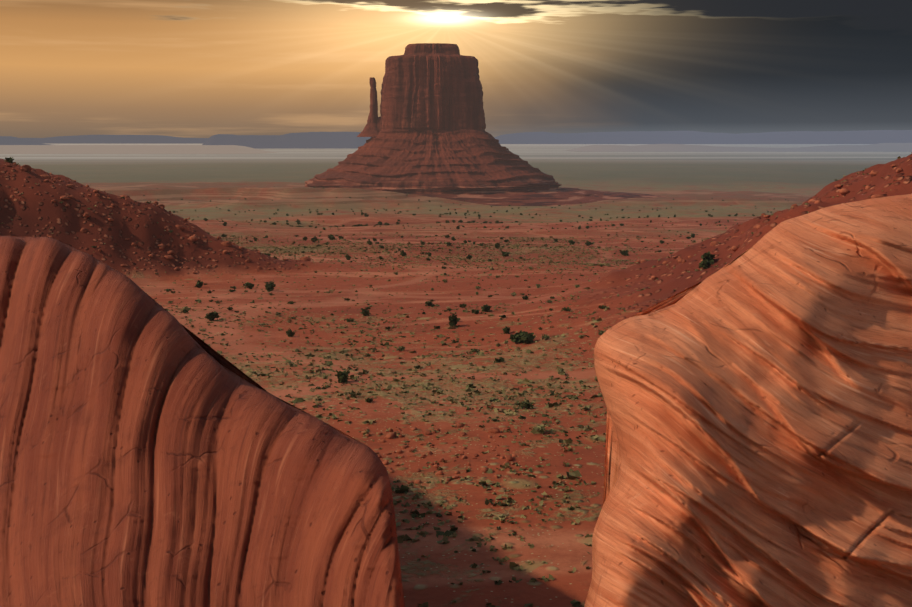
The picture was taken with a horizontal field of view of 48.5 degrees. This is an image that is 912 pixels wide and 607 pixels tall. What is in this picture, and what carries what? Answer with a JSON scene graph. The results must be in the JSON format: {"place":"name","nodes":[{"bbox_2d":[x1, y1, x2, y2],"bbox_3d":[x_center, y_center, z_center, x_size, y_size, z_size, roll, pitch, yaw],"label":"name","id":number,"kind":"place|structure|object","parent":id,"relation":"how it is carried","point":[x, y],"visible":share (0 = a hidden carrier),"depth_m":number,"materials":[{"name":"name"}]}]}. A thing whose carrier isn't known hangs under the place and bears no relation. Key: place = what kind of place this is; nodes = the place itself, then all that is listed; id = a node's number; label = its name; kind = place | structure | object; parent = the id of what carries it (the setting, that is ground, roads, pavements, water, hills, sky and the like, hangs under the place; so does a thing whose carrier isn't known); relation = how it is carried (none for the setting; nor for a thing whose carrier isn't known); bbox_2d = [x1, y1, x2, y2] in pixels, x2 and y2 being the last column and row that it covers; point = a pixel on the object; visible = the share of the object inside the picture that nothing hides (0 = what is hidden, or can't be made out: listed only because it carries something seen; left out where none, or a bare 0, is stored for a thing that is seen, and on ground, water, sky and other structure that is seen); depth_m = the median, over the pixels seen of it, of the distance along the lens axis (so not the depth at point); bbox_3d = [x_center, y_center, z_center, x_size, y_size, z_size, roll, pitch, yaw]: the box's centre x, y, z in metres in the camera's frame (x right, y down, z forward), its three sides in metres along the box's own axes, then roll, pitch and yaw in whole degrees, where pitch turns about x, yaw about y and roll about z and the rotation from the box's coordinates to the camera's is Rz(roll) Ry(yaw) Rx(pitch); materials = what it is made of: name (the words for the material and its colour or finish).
{"place":"outdoors","nodes":[
{"label":"outdoors","id":0,"kind":"place"},
{"bbox_2d":[6,162,310,273],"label":"rocks","id":1,"kind":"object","parent":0,"point":[194,237],"depth_m":294.99,"materials":[{"name":"brown stone"}]},
{"bbox_2d":[0,144,911,606],"bbox_3d":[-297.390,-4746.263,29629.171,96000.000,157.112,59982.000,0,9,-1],"label":"terrain","id":2,"kind":"structure","parent":0,"point":[260,182],"depth_m":237.78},
{"bbox_2d":[5,157,13,162],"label":"shrub","id":3,"kind":"object","parent":2,"relation":"on","point":[9,160],"visible":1,"depth_m":298.89,"materials":[{"name":"green plant"}]},
{"bbox_2d":[0,136,50,144],"bbox_3d":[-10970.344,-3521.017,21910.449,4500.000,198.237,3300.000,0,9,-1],"label":"mesa","id":4,"kind":"structure","parent":2,"relation":"on","point":[7,140],"depth_m":22326.92,"materials":[{"name":"grey stone"}]},
{"bbox_2d":[0,145,275,153],"bbox_3d":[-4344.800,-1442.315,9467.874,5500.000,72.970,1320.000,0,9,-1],"label":"mesa","id":5,"kind":"structure","parent":2,"relation":"on","point":[120,149],"depth_m":9166.85,"materials":[{"name":"grey"}]},
{"bbox_2d":[21,135,370,143],"bbox_3d":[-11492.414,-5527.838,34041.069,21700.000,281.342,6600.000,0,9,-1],"label":"mesa","id":6,"kind":"structure","parent":2,"relation":"on","point":[120,139],"depth_m":32447.16,"materials":[{"name":"grey stone"}]},
{"bbox_2d":[195,280,202,287],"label":"shrub","id":7,"kind":"object","parent":2,"relation":"on","point":[199,283],"visible":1,"depth_m":259.34,"materials":[{"name":"green plant"}]},
{"bbox_2d":[0,236,404,606],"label":"rock formation","id":8,"kind":"object","parent":2,"relation":"on","point":[153,453],"visible":1,"depth_m":46.98,"materials":[{"name":"stone"}]},
{"bbox_2d":[205,311,221,320],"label":"juniper","id":9,"kind":"object","parent":2,"relation":"on","point":[211,316],"visible":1,"depth_m":194.06,"materials":[{"name":"green plant"}]},
{"bbox_2d":[244,283,254,288],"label":"shrub","id":10,"kind":"object","parent":2,"relation":"on","point":[249,285],"visible":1,"depth_m":257.36,"materials":[{"name":"green plant"}]},
{"bbox_2d":[265,281,275,290],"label":"juniper","id":11,"kind":"object","parent":2,"relation":"on","point":[271,285],"visible":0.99,"depth_m":254.27,"materials":[{"name":"green plant"}]},
{"bbox_2d":[202,132,369,148],"bbox_3d":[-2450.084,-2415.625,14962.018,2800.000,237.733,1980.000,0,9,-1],"label":"mesa","id":12,"kind":"structure","parent":2,"relation":"on","point":[327,140],"depth_m":14487.35,"materials":[{"name":"grey stone"}]},
{"bbox_2d":[286,329,294,336],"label":"shrub","id":13,"kind":"object","parent":2,"relation":"on","point":[289,333],"visible":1,"depth_m":177.27,"materials":[{"name":"green plant"}]},
{"bbox_2d":[335,370,349,382],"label":"juniper","id":14,"kind":"object","parent":2,"relation":"on","point":[342,376],"visible":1,"depth_m":131.59,"materials":[{"name":"green plant"}]},
{"bbox_2d":[348,390,360,396],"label":"shrub","id":15,"kind":"object","parent":2,"relation":"on","point":[352,393],"visible":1,"depth_m":121.70,"materials":[{"name":"green plant"}]},
{"bbox_2d":[361,308,370,315],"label":"shrub","id":16,"kind":"object","parent":2,"relation":"on","point":[365,312],"visible":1,"depth_m":203.33,"materials":[{"name":"green plant"}]},
{"bbox_2d":[396,346,404,350],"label":"shrub","id":17,"kind":"object","parent":2,"relation":"on","point":[401,348],"visible":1,"depth_m":161.71,"materials":[{"name":"green plant"}]},
{"bbox_2d":[425,301,432,306],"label":"shrub","id":18,"kind":"object","parent":2,"relation":"on","point":[428,303],"visible":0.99,"depth_m":216.99,"materials":[{"name":"green plant"}]},
{"bbox_2d":[366,423,516,483],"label":"rubble","id":19,"kind":"object","parent":2,"relation":"on","point":[430,453],"visible":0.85,"depth_m":95.83,"materials":[{"name":"brown stone"}]},
{"bbox_2d":[448,313,458,326],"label":"juniper","id":20,"kind":"object","parent":2,"relation":"on","point":[453,319],"visible":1,"depth_m":181.90,"materials":[{"name":"green plant"}]},
{"bbox_2d":[0,152,911,606],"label":"shrubs","id":21,"kind":"object","parent":2,"relation":"on","point":[572,474],"visible":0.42,"depth_m":136.32,"materials":[{"name":"green plant"}]},
{"bbox_2d":[305,43,665,205],"bbox_3d":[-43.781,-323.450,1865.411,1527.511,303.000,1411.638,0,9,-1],"label":"butte","id":22,"kind":"object","parent":2,"relation":"on","point":[428,134],"visible":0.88,"depth_m":1814.79,"materials":[{"name":"brown stone"}]},
{"bbox_2d":[481,304,490,311],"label":"shrub","id":23,"kind":"object","parent":2,"relation":"on","point":[485,308],"visible":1,"depth_m":197.81,"materials":[{"name":"green plant"}]},
{"bbox_2d":[494,357,503,362],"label":"shrub","id":24,"kind":"object","parent":2,"relation":"on","point":[499,359],"visible":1,"depth_m":143.86,"materials":[{"name":"green plant"}]},
{"bbox_2d":[501,251,509,256],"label":"shrub","id":25,"kind":"object","parent":2,"relation":"on","point":[506,253],"visible":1,"depth_m":367.28,"materials":[{"name":"green plant"}]},
{"bbox_2d":[502,327,509,333],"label":"shrub","id":26,"kind":"object","parent":2,"relation":"on","point":[506,330],"visible":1,"depth_m":172.95,"materials":[{"name":"green plant"}]},
{"bbox_2d":[509,330,525,343],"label":"juniper","id":27,"kind":"object","parent":2,"relation":"on","point":[516,338],"visible":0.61,"depth_m":161.72,"materials":[{"name":"green plant"}]},
{"bbox_2d":[517,401,533,407],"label":"shrub","id":28,"kind":"object","parent":2,"relation":"on","point":[527,404],"visible":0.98,"depth_m":114.08,"materials":[{"name":"green plant"}]},
{"bbox_2d":[520,332,535,343],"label":"juniper","id":29,"kind":"object","parent":2,"relation":"on","point":[527,338],"visible":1,"depth_m":160.44,"materials":[{"name":"green plant"}]},
{"bbox_2d":[537,424,547,433],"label":"shrub","id":30,"kind":"object","parent":2,"relation":"on","point":[541,429],"visible":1,"depth_m":102.45,"materials":[{"name":"plant"}]},
{"bbox_2d":[541,334,549,339],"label":"shrub","id":31,"kind":"object","parent":2,"relation":"on","point":[546,336],"visible":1,"depth_m":160.31,"materials":[{"name":"green plant"}]},
{"bbox_2d":[557,368,564,374],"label":"shrub","id":32,"kind":"object","parent":2,"relation":"on","point":[561,371],"visible":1,"depth_m":134.89,"materials":[{"name":"plant"}]},
{"bbox_2d":[619,250,628,255],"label":"shrub","id":33,"kind":"object","parent":2,"relation":"on","point":[624,252],"visible":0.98,"depth_m":369.44,"materials":[{"name":"green plant"}]},
{"bbox_2d":[494,130,911,143],"bbox_3d":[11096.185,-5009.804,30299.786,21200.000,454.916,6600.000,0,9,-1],"label":"long mesa","id":34,"kind":"structure","parent":2,"relation":"on","point":[787,137],"depth_m":28674.75,"materials":[{"name":"grey stone"}]},
{"bbox_2d":[699,259,713,268],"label":"juniper","id":35,"kind":"object","parent":2,"relation":"on","point":[705,263],"visible":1,"depth_m":176.07,"materials":[{"name":"green plant"}]},
{"bbox_2d":[701,251,714,261],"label":"juniper","id":36,"kind":"object","parent":2,"relation":"on","point":[708,256],"visible":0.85,"depth_m":184.92,"materials":[{"name":"green plant"}]},
{"bbox_2d":[562,143,911,151],"bbox_3d":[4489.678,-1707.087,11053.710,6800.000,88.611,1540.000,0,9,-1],"label":"mesa","id":37,"kind":"structure","parent":2,"relation":"on","point":[893,147],"depth_m":10679.69,"materials":[{"name":"grey"}]},
{"bbox_2d":[584,194,911,606],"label":"outcrop rock","id":38,"kind":"object","parent":2,"relation":"on","point":[757,396],"visible":1,"depth_m":38.04,"materials":[{"name":"stone"}]},
{"bbox_2d":[635,164,902,288],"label":"rocks","id":39,"kind":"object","parent":2,"relation":"on","point":[841,191],"depth_m":186.13,"materials":[{"name":"brown stone"}]},
{"bbox_2d":[68,174,843,190],"bbox_3d":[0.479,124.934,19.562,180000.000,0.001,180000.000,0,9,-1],"label":"ground sheet","id":40,"kind":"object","parent":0,"point":[816,182],"depth_m":3081.66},
{"bbox_2d":[0,0,911,137],"label":"sky","id":41,"kind":"structure","parent":0,"point":[174,68],"materials":[{"name":"grey"}]}
]}

